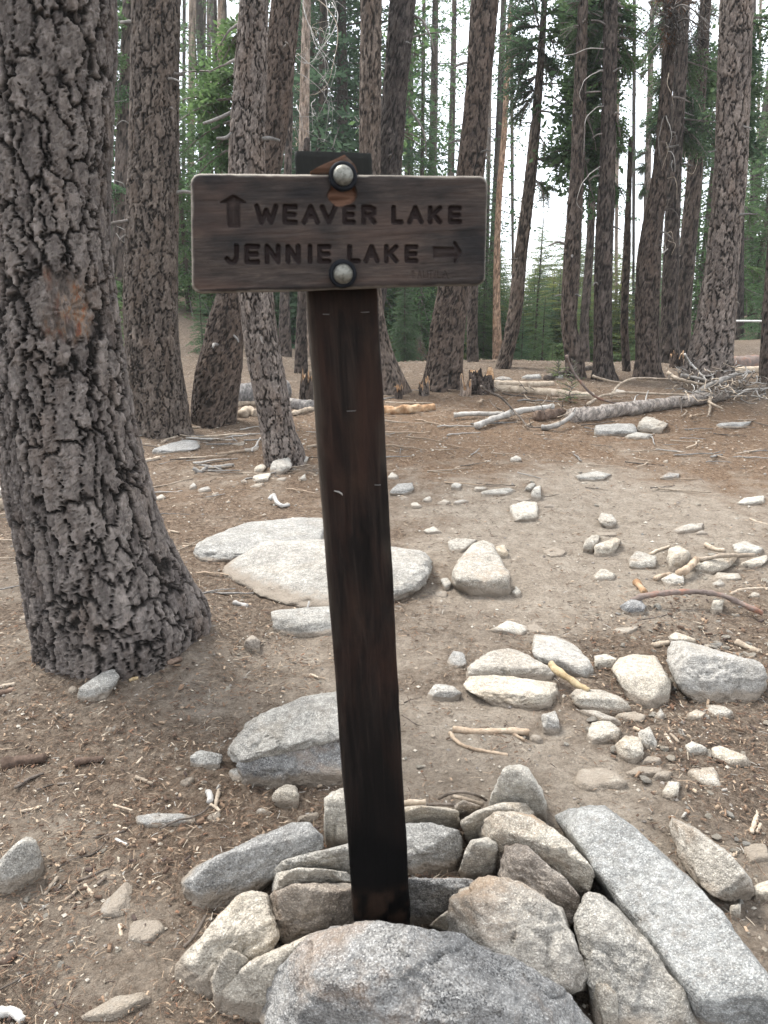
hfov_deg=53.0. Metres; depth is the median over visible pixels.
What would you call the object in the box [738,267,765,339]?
fir tree
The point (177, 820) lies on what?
stick
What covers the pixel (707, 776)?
stone
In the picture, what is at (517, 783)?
stone
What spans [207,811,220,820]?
stone
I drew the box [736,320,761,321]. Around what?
rail
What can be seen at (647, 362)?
pine tree
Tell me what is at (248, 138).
pine tree
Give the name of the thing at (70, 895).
stick
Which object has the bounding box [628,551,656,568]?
stone
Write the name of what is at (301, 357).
pine tree
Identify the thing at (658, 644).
stick
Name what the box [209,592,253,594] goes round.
dry stick
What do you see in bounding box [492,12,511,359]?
pine tree
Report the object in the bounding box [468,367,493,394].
tree stump
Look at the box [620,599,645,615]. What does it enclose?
stone
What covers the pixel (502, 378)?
boulder
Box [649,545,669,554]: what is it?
stick
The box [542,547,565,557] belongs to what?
stone
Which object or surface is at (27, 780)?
stick
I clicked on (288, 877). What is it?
stone
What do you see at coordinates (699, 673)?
boulder
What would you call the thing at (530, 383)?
fallen log
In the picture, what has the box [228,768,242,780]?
stone
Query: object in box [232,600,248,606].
stick
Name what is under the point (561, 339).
fir tree
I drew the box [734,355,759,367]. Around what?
fallen log
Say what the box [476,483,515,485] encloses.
dry stick
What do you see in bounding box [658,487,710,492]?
dry stick
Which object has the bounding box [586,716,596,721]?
pebble
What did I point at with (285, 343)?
pine tree
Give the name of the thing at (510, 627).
stone
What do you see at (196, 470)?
stick
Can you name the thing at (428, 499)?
stone
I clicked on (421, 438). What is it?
dry stick
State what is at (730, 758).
stone
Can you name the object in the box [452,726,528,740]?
stick
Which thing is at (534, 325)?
fir tree
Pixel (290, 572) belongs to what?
boulder
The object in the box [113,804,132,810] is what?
stick
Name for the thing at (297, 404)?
fallen log
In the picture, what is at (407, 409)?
fallen log
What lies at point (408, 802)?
stick
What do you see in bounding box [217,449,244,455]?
stick
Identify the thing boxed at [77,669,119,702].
stone
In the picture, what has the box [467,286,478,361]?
pine tree
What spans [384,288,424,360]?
fir tree
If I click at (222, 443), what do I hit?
dry stick
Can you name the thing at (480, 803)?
stick
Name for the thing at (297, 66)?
pine tree
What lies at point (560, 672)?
stick
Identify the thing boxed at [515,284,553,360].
fir tree
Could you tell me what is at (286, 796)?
stone
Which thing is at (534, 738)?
stone
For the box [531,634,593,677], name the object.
stone
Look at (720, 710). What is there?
stone
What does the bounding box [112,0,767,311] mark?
sky
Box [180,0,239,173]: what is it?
pine tree
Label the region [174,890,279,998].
boulder
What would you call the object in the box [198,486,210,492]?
stone
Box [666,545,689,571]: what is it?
stone
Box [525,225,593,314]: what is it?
fir tree
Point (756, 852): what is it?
stone
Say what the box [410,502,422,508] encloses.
stone
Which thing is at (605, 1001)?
stone
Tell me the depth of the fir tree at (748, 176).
24.59 m
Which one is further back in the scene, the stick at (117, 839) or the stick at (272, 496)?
the stick at (272, 496)
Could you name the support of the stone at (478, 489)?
on the ground
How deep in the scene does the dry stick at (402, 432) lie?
6.38 m
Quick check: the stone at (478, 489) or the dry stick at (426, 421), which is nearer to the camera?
the stone at (478, 489)
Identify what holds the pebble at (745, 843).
on the ground
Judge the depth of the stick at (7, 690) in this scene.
2.44 m
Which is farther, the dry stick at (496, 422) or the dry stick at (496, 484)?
the dry stick at (496, 422)
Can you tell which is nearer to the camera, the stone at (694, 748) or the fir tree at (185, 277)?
the stone at (694, 748)
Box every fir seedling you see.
[545,360,569,376]
[555,358,589,402]
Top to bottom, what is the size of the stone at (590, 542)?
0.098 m
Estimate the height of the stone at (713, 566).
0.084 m
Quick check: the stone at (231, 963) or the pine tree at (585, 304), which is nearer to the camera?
the stone at (231, 963)
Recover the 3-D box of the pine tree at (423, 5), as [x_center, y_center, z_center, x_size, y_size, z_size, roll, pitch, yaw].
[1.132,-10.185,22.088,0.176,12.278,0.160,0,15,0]
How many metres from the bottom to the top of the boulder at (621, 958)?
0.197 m
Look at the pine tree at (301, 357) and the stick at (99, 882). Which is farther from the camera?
the pine tree at (301, 357)
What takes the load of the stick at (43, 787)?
on the ground
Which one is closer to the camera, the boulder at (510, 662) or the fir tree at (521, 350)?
the boulder at (510, 662)
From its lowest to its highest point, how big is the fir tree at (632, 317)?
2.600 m
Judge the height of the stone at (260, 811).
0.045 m
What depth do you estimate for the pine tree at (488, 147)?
18.29 m
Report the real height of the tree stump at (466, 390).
0.355 m
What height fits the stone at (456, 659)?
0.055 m
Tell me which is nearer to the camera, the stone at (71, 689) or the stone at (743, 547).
the stone at (71, 689)
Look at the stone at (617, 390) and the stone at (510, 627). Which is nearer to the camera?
the stone at (510, 627)
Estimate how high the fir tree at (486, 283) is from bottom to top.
5.270 m
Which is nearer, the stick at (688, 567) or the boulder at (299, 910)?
the boulder at (299, 910)
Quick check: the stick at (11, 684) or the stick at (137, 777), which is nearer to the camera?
the stick at (137, 777)
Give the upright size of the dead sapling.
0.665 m
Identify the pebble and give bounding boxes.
[24,896,29,902]
[57,961,64,967]
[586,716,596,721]
[610,745,616,753]
[640,775,651,783]
[653,603,660,609]
[659,746,668,751]
[666,755,675,760]
[704,813,711,819]
[706,749,712,757]
[710,642,721,647]
[711,833,721,839]
[723,810,734,817]
[742,841,750,845]
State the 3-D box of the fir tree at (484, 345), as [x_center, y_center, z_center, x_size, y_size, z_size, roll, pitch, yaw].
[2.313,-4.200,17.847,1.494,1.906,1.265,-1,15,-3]
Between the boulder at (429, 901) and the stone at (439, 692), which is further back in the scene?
the stone at (439, 692)
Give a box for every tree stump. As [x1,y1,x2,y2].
[299,367,313,399]
[394,382,402,398]
[418,376,429,395]
[460,373,471,395]
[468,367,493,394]
[669,350,683,367]
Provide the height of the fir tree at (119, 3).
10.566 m
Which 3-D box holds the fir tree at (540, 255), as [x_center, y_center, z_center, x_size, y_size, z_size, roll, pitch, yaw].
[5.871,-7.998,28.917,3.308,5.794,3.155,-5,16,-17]
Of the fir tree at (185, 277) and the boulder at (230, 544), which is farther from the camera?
the fir tree at (185, 277)
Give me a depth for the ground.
2.70 m
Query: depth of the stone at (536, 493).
4.55 m
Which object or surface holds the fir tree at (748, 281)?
on the ground
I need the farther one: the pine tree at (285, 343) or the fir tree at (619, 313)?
the fir tree at (619, 313)
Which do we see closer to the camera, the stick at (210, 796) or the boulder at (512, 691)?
the stick at (210, 796)
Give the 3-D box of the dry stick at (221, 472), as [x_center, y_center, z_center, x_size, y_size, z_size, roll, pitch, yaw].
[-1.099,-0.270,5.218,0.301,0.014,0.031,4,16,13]
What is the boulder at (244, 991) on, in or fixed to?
on the ground
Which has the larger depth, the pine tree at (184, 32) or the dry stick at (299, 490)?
the pine tree at (184, 32)
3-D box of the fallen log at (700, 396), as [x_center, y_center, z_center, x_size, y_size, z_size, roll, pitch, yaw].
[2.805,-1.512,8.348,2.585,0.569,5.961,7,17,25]
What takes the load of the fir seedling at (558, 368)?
on the ground
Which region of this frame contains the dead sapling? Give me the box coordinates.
[415,336,427,360]
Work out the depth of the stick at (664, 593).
3.16 m
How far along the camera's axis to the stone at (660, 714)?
2.36 m
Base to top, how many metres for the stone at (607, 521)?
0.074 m
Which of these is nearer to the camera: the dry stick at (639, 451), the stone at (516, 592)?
the stone at (516, 592)
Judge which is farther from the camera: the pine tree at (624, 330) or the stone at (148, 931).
the pine tree at (624, 330)
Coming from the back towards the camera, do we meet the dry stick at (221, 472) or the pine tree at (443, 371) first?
the pine tree at (443, 371)
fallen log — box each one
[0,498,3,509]
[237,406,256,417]
[238,399,310,405]
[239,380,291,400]
[290,398,313,409]
[384,403,435,414]
[480,353,767,429]
[494,380,554,386]
[494,384,593,398]
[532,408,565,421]
[543,365,592,380]
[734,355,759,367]
[735,366,758,372]
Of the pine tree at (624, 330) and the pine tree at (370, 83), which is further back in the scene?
the pine tree at (624, 330)
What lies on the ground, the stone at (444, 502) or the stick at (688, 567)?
the stone at (444, 502)
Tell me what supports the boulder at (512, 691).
on the ground
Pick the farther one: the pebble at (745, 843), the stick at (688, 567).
the stick at (688, 567)
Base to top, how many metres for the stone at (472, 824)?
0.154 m
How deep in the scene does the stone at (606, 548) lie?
3.74 m
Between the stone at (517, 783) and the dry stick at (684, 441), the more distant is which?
the dry stick at (684, 441)
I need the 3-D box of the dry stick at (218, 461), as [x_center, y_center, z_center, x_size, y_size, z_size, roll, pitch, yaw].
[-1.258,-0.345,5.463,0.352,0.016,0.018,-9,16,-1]
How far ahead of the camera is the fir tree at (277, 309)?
15.50 m
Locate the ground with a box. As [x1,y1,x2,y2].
[0,288,767,1023]
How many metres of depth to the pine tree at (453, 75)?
27.71 m
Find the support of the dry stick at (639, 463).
on the ground
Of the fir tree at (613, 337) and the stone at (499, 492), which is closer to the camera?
the stone at (499, 492)
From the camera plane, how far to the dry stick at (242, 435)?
6.28 m
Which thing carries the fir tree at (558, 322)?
on the ground
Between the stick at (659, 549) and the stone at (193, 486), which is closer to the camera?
the stick at (659, 549)
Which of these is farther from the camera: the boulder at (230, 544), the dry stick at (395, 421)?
the dry stick at (395, 421)
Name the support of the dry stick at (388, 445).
on the ground
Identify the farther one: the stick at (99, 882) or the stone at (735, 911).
the stick at (99, 882)
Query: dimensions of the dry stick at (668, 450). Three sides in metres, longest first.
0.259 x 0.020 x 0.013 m
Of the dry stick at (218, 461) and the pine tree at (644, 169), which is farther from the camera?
the pine tree at (644, 169)
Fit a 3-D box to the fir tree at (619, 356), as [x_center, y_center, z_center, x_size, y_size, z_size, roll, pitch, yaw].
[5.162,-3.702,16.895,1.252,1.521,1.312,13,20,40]
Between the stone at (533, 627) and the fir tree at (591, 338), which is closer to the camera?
the stone at (533, 627)
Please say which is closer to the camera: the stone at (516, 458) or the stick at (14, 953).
the stick at (14, 953)
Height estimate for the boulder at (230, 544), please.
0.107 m
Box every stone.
[0,836,43,895]
[68,686,76,694]
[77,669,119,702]
[81,992,150,1021]
[98,695,106,700]
[100,882,132,918]
[105,727,115,731]
[128,920,164,944]
[135,813,195,827]
[152,440,199,453]
[157,494,165,499]
[180,777,193,786]
[189,483,196,489]
[190,750,222,769]
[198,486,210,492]
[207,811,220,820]
[210,948,248,1012]
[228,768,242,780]
[244,635,260,652]
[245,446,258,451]
[250,483,263,486]
[253,473,270,482]
[254,464,265,472]
[256,808,269,815]
[270,457,291,474]
[271,606,331,637]
[271,867,350,891]
[272,784,299,808]
[297,812,318,821]
[298,474,306,480]
[323,788,347,848]
[388,472,398,479]
[390,483,413,495]
[405,805,459,828]
[406,822,462,875]
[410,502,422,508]
[422,496,431,501]
[423,526,441,534]
[427,684,460,700]
[429,910,448,931]
[434,591,446,597]
[436,499,450,504]
[440,578,451,590]
[447,651,466,667]
[448,538,476,552]
[451,482,461,490]
[451,540,510,596]
[453,499,468,504]
[453,800,480,816]
[458,837,497,879]
[460,802,533,843]
[474,486,486,491]
[480,488,515,496]
[488,764,546,822]
[489,621,527,635]
[495,545,508,558]
[495,851,501,876]
[497,843,579,927]
[509,501,538,521]
[510,455,521,461]
[512,587,520,597]
[513,495,529,501]
[525,483,535,491]
[527,623,547,633]
[529,734,542,743]
[531,485,540,500]
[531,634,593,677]
[541,711,559,734]
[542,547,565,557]
[544,504,554,507]
[569,689,631,714]
[574,768,626,791]
[575,471,611,481]
[580,710,620,725]
[583,535,599,552]
[586,721,620,743]
[592,569,615,580]
[593,983,618,1023]
[594,423,636,436]
[594,538,620,556]
[594,654,616,669]
[596,532,616,536]
[598,513,616,528]
[611,389,625,394]
[613,626,638,633]
[615,735,643,763]
[616,711,645,722]
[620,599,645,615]
[625,432,651,439]
[626,766,662,777]
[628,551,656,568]
[637,417,667,433]
[638,727,656,751]
[642,756,661,764]
[652,770,671,780]
[654,709,664,720]
[660,472,679,479]
[661,573,683,585]
[662,781,679,800]
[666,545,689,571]
[668,632,696,643]
[668,817,754,901]
[670,523,702,533]
[684,709,705,719]
[685,741,706,755]
[688,767,722,789]
[695,557,737,573]
[696,530,707,534]
[706,705,733,718]
[710,598,723,613]
[711,579,724,586]
[711,746,750,767]
[713,572,741,580]
[716,421,751,427]
[729,904,740,919]
[731,541,763,556]
[736,496,764,505]
[738,555,767,568]
[743,843,767,862]
[748,592,759,596]
[753,880,767,902]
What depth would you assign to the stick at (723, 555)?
3.56 m
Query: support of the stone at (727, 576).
on the ground
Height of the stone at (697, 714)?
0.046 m
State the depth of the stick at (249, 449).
5.80 m
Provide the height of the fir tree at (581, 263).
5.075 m
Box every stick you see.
[0,682,15,687]
[0,687,14,695]
[0,950,18,966]
[0,973,30,989]
[0,1005,25,1023]
[1,753,45,771]
[14,772,43,788]
[20,805,41,812]
[36,784,53,790]
[43,876,58,895]
[57,782,73,784]
[57,837,105,867]
[63,886,79,901]
[74,756,103,766]
[76,866,109,881]
[83,883,94,897]
[92,820,135,838]
[97,875,106,885]
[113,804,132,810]
[115,838,128,845]
[118,923,122,935]
[129,676,137,681]
[134,775,153,784]
[145,456,159,461]
[153,478,192,486]
[159,806,208,829]
[161,435,177,443]
[166,656,181,664]
[179,454,227,458]
[183,915,206,948]
[186,437,234,440]
[191,433,254,437]
[192,463,233,472]
[193,458,237,463]
[196,571,227,575]
[202,470,242,473]
[203,588,234,593]
[205,459,231,464]
[205,789,213,803]
[206,443,239,444]
[208,470,241,470]
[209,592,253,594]
[209,803,220,812]
[214,788,220,805]
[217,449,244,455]
[228,433,259,437]
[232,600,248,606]
[251,437,260,451]
[268,493,289,507]
[286,488,318,493]
[292,406,313,415]
[385,401,432,402]
[385,420,408,422]
[385,431,428,433]
[386,444,426,449]
[401,714,434,727]
[404,799,425,805]
[406,435,442,441]
[415,419,440,424]
[427,468,468,471]
[427,802,455,806]
[437,425,473,426]
[438,790,486,801]
[444,481,485,484]
[446,432,480,435]
[448,731,507,755]
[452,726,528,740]
[453,794,483,806]
[470,422,516,424]
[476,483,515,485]
[502,393,535,397]
[517,399,561,401]
[548,661,589,691]
[550,397,591,399]
[581,421,615,425]
[620,450,655,451]
[625,461,663,465]
[630,589,763,615]
[632,578,647,592]
[638,614,666,620]
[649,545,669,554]
[651,640,670,647]
[652,572,670,580]
[656,449,682,451]
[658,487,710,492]
[669,733,679,743]
[670,439,702,441]
[673,478,699,479]
[674,451,719,455]
[675,556,699,576]
[698,553,755,561]
[704,542,724,551]
[723,427,755,428]
[730,587,767,594]
[734,456,767,458]
[734,639,761,652]
[749,814,758,834]
[755,823,761,833]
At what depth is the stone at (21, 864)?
1.67 m
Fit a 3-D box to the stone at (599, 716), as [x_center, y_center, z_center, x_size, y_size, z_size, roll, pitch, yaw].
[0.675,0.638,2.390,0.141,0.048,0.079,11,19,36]
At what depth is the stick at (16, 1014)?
1.38 m
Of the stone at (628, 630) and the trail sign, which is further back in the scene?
the stone at (628, 630)
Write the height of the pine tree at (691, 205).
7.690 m
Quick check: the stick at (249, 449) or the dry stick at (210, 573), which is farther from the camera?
the stick at (249, 449)
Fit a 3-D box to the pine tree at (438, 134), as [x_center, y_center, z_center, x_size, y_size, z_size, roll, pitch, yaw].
[0.506,-15.908,26.800,4.677,22.508,4.479,3,16,10]
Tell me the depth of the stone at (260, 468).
5.18 m
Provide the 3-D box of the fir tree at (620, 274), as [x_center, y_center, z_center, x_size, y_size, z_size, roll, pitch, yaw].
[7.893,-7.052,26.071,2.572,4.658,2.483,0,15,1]
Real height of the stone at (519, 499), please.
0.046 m
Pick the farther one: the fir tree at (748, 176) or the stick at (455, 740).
the fir tree at (748, 176)
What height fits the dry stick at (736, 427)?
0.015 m
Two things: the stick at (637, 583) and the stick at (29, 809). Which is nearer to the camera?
the stick at (29, 809)
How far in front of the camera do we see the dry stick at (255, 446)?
5.88 m
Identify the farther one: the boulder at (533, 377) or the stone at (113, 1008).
the boulder at (533, 377)
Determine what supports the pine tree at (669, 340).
on the ground
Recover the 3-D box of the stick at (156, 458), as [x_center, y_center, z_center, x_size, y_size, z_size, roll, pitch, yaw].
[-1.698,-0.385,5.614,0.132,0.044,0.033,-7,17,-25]
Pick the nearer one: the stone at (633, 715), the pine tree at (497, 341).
the stone at (633, 715)
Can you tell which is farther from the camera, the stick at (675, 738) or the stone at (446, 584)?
the stone at (446, 584)
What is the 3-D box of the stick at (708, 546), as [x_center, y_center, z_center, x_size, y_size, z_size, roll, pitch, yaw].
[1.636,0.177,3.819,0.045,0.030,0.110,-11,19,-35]
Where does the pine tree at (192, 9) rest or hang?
on the ground
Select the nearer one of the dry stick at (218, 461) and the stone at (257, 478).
the stone at (257, 478)
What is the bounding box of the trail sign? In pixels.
[191,151,486,924]
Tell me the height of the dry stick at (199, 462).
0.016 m
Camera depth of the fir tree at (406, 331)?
12.41 m
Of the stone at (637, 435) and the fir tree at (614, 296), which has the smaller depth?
the stone at (637, 435)
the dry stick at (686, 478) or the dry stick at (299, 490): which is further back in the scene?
the dry stick at (686, 478)
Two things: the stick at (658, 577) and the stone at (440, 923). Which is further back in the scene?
the stick at (658, 577)
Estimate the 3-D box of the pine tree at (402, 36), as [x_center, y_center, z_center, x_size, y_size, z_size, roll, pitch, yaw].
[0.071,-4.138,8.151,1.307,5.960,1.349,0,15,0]
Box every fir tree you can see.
[111,0,206,294]
[114,274,123,345]
[178,18,220,297]
[178,82,215,320]
[186,292,207,352]
[193,293,215,315]
[209,0,465,359]
[268,0,426,356]
[273,292,295,339]
[384,41,466,360]
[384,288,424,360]
[388,287,424,361]
[395,349,402,361]
[424,324,466,359]
[464,153,520,359]
[466,269,543,355]
[466,288,503,359]
[479,244,524,305]
[501,262,579,360]
[506,269,560,358]
[508,217,561,316]
[513,311,533,360]
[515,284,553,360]
[517,298,550,359]
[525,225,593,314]
[528,296,557,360]
[534,270,561,337]
[541,276,561,325]
[542,232,594,312]
[543,297,580,360]
[544,269,562,331]
[547,281,621,361]
[548,342,556,360]
[552,301,590,360]
[554,253,634,361]
[589,316,593,358]
[589,320,617,361]
[612,233,635,318]
[612,273,660,361]
[612,308,633,361]
[613,290,634,359]
[629,331,634,360]
[632,30,767,343]
[661,209,694,336]
[692,55,767,328]
[692,162,767,312]
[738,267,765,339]
[744,212,765,324]
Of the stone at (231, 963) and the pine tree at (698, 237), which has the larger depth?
the pine tree at (698, 237)
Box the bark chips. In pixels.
[0,558,767,1023]
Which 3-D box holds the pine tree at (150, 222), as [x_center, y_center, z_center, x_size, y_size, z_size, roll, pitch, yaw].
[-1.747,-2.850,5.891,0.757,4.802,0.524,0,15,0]
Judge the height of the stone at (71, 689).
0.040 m
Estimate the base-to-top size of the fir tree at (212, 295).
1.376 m
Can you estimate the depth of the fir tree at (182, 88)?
16.21 m
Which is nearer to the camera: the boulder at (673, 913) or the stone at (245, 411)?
the boulder at (673, 913)
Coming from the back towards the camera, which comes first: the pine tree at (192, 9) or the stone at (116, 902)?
the pine tree at (192, 9)
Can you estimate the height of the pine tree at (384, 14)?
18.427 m
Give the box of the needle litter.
[0,341,767,1023]
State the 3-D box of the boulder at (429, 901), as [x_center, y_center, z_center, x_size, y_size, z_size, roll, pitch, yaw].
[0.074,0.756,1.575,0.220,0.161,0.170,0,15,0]
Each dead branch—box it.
[454,411,502,417]
[474,404,554,428]
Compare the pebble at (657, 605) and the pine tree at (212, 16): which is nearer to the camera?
the pebble at (657, 605)
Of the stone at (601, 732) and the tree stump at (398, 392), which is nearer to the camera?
the stone at (601, 732)
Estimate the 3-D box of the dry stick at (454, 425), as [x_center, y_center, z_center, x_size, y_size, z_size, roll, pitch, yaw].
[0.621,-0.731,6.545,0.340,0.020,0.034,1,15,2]
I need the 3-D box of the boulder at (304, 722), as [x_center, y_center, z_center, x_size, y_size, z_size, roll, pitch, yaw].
[-0.238,0.599,2.233,0.388,0.192,0.525,0,15,0]
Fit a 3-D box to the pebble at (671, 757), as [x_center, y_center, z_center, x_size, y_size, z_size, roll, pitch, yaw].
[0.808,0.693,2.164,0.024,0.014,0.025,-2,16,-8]
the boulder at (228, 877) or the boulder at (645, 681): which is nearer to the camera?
the boulder at (228, 877)
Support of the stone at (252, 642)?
on the ground
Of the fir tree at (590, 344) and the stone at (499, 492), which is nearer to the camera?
the stone at (499, 492)
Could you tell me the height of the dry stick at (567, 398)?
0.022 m
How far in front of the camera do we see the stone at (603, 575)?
3.46 m
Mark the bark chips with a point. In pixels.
(198, 822)
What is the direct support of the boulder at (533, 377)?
on the ground
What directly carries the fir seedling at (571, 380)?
on the ground
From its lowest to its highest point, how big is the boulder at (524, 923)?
0.235 m
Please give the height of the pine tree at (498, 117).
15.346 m
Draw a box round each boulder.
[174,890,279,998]
[181,822,323,909]
[193,517,323,562]
[219,933,312,1021]
[222,539,431,607]
[227,692,338,762]
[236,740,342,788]
[259,920,592,1023]
[270,882,353,945]
[273,844,349,876]
[408,877,473,925]
[447,875,587,994]
[463,675,559,710]
[465,648,554,680]
[477,811,594,896]
[495,376,511,380]
[521,374,541,379]
[555,805,767,1023]
[573,892,699,1023]
[612,654,672,708]
[666,640,767,703]
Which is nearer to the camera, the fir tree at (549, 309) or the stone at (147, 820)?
the stone at (147, 820)
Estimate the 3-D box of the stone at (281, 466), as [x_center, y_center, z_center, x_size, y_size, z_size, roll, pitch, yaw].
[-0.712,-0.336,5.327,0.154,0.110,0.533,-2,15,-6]
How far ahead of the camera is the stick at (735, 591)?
3.37 m
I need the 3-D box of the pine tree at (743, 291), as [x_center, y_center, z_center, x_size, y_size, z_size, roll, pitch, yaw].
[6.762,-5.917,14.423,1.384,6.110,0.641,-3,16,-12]
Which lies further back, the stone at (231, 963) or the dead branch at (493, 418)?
the dead branch at (493, 418)
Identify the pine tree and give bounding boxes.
[0,0,211,681]
[111,0,130,334]
[111,0,193,438]
[118,18,212,111]
[179,0,238,173]
[179,0,300,428]
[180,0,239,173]
[182,0,185,208]
[187,0,195,265]
[202,0,205,52]
[203,0,305,467]
[206,0,210,77]
[214,0,216,173]
[217,0,224,173]
[225,0,229,129]
[278,92,292,356]
[292,0,349,355]
[293,0,433,175]
[293,3,353,164]
[294,137,309,373]
[318,0,327,151]
[349,0,451,308]
[356,4,464,174]
[359,0,411,395]
[382,0,497,308]
[403,0,493,175]
[407,53,412,292]
[417,0,498,392]
[422,0,425,129]
[440,0,556,296]
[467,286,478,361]
[486,79,491,302]
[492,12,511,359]
[493,0,572,368]
[509,2,513,277]
[529,0,635,378]
[531,0,656,381]
[556,21,645,273]
[579,46,618,361]
[614,1,619,324]
[620,138,632,371]
[632,0,635,340]
[632,0,711,379]
[632,1,661,217]
[636,0,716,363]
[644,0,718,358]
[679,0,767,386]
[695,31,709,299]
[704,0,767,314]
[735,55,767,339]
[750,0,755,262]
[756,0,761,235]
[758,232,767,383]
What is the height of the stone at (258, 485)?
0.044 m
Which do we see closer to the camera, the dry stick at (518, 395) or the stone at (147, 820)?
the stone at (147, 820)
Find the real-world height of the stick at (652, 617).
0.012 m
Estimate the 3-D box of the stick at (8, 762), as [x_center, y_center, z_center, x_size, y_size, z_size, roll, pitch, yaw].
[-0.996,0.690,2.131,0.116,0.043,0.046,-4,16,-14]
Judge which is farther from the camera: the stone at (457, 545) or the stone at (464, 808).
the stone at (457, 545)
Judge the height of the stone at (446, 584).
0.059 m
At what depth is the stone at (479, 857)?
1.61 m
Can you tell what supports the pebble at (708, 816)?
on the ground
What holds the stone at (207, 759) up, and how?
on the ground
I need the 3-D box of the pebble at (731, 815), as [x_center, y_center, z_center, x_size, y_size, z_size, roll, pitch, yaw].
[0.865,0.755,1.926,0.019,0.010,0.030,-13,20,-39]
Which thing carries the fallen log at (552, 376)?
on the ground
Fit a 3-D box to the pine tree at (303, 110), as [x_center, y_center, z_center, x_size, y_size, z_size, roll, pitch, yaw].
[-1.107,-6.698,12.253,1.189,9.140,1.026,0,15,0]
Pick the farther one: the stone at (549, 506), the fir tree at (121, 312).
the fir tree at (121, 312)
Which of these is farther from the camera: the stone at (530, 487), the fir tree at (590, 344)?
the fir tree at (590, 344)
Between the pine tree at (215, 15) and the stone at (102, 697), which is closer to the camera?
the stone at (102, 697)
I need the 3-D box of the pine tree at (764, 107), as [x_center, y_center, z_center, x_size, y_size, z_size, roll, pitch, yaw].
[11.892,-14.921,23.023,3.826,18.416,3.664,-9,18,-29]
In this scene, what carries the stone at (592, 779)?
on the ground
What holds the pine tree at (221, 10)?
on the ground
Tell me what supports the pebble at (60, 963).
on the ground
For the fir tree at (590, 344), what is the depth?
16.14 m
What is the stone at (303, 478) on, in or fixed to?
on the ground
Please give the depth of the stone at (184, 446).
5.85 m
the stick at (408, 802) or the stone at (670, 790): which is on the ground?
the stone at (670, 790)
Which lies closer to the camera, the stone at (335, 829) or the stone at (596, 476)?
the stone at (335, 829)
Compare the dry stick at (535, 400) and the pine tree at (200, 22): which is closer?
the dry stick at (535, 400)
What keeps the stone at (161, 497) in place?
on the ground
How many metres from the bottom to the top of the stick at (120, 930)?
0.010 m
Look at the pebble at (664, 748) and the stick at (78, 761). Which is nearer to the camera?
the stick at (78, 761)
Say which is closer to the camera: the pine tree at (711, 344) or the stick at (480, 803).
the stick at (480, 803)
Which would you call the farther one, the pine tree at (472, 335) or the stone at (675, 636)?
the pine tree at (472, 335)
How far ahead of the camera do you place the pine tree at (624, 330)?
9.41 m
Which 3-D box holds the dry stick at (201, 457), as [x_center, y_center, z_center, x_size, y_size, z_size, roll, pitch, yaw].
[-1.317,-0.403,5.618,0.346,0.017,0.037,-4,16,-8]
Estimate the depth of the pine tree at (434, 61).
21.47 m
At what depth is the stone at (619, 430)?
6.18 m
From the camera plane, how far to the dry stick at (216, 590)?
3.26 m
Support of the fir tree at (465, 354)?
on the ground
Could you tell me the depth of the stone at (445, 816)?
1.77 m
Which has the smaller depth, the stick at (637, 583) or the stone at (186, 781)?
the stone at (186, 781)
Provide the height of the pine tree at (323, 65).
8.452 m
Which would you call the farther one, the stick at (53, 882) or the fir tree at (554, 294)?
the fir tree at (554, 294)
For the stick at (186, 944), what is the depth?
1.51 m
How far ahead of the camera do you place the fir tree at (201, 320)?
11.15 m
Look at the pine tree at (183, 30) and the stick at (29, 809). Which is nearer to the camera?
the stick at (29, 809)
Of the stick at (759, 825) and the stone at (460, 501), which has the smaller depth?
the stick at (759, 825)
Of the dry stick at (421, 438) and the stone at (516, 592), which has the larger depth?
the dry stick at (421, 438)
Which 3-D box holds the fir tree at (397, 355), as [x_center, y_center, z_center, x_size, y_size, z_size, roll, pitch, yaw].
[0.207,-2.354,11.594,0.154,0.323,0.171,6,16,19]
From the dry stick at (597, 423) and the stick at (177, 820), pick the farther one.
the dry stick at (597, 423)
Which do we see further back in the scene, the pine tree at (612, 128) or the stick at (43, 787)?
the pine tree at (612, 128)
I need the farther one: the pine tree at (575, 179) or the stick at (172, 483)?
the pine tree at (575, 179)
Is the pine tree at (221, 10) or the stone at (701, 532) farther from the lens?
the pine tree at (221, 10)
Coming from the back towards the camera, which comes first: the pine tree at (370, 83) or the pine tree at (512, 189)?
the pine tree at (512, 189)
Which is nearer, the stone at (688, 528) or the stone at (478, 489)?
the stone at (688, 528)
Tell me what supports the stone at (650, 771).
on the ground
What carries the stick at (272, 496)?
on the ground
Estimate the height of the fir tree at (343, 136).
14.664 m
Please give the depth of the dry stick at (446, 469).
5.10 m
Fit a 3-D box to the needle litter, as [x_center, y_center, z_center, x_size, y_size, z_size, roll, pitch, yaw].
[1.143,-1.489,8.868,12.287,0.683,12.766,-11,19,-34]
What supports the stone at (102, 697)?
on the ground
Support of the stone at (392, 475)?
on the ground
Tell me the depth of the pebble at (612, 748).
2.19 m
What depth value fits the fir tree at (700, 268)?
15.80 m
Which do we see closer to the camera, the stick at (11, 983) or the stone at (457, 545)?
the stick at (11, 983)
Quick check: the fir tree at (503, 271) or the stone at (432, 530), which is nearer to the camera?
the stone at (432, 530)
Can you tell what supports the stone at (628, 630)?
on the ground
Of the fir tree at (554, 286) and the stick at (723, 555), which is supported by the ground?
the fir tree at (554, 286)
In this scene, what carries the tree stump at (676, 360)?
on the ground
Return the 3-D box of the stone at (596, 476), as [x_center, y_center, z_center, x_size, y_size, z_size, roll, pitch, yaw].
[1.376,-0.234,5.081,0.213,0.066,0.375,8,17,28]
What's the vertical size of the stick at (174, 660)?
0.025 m

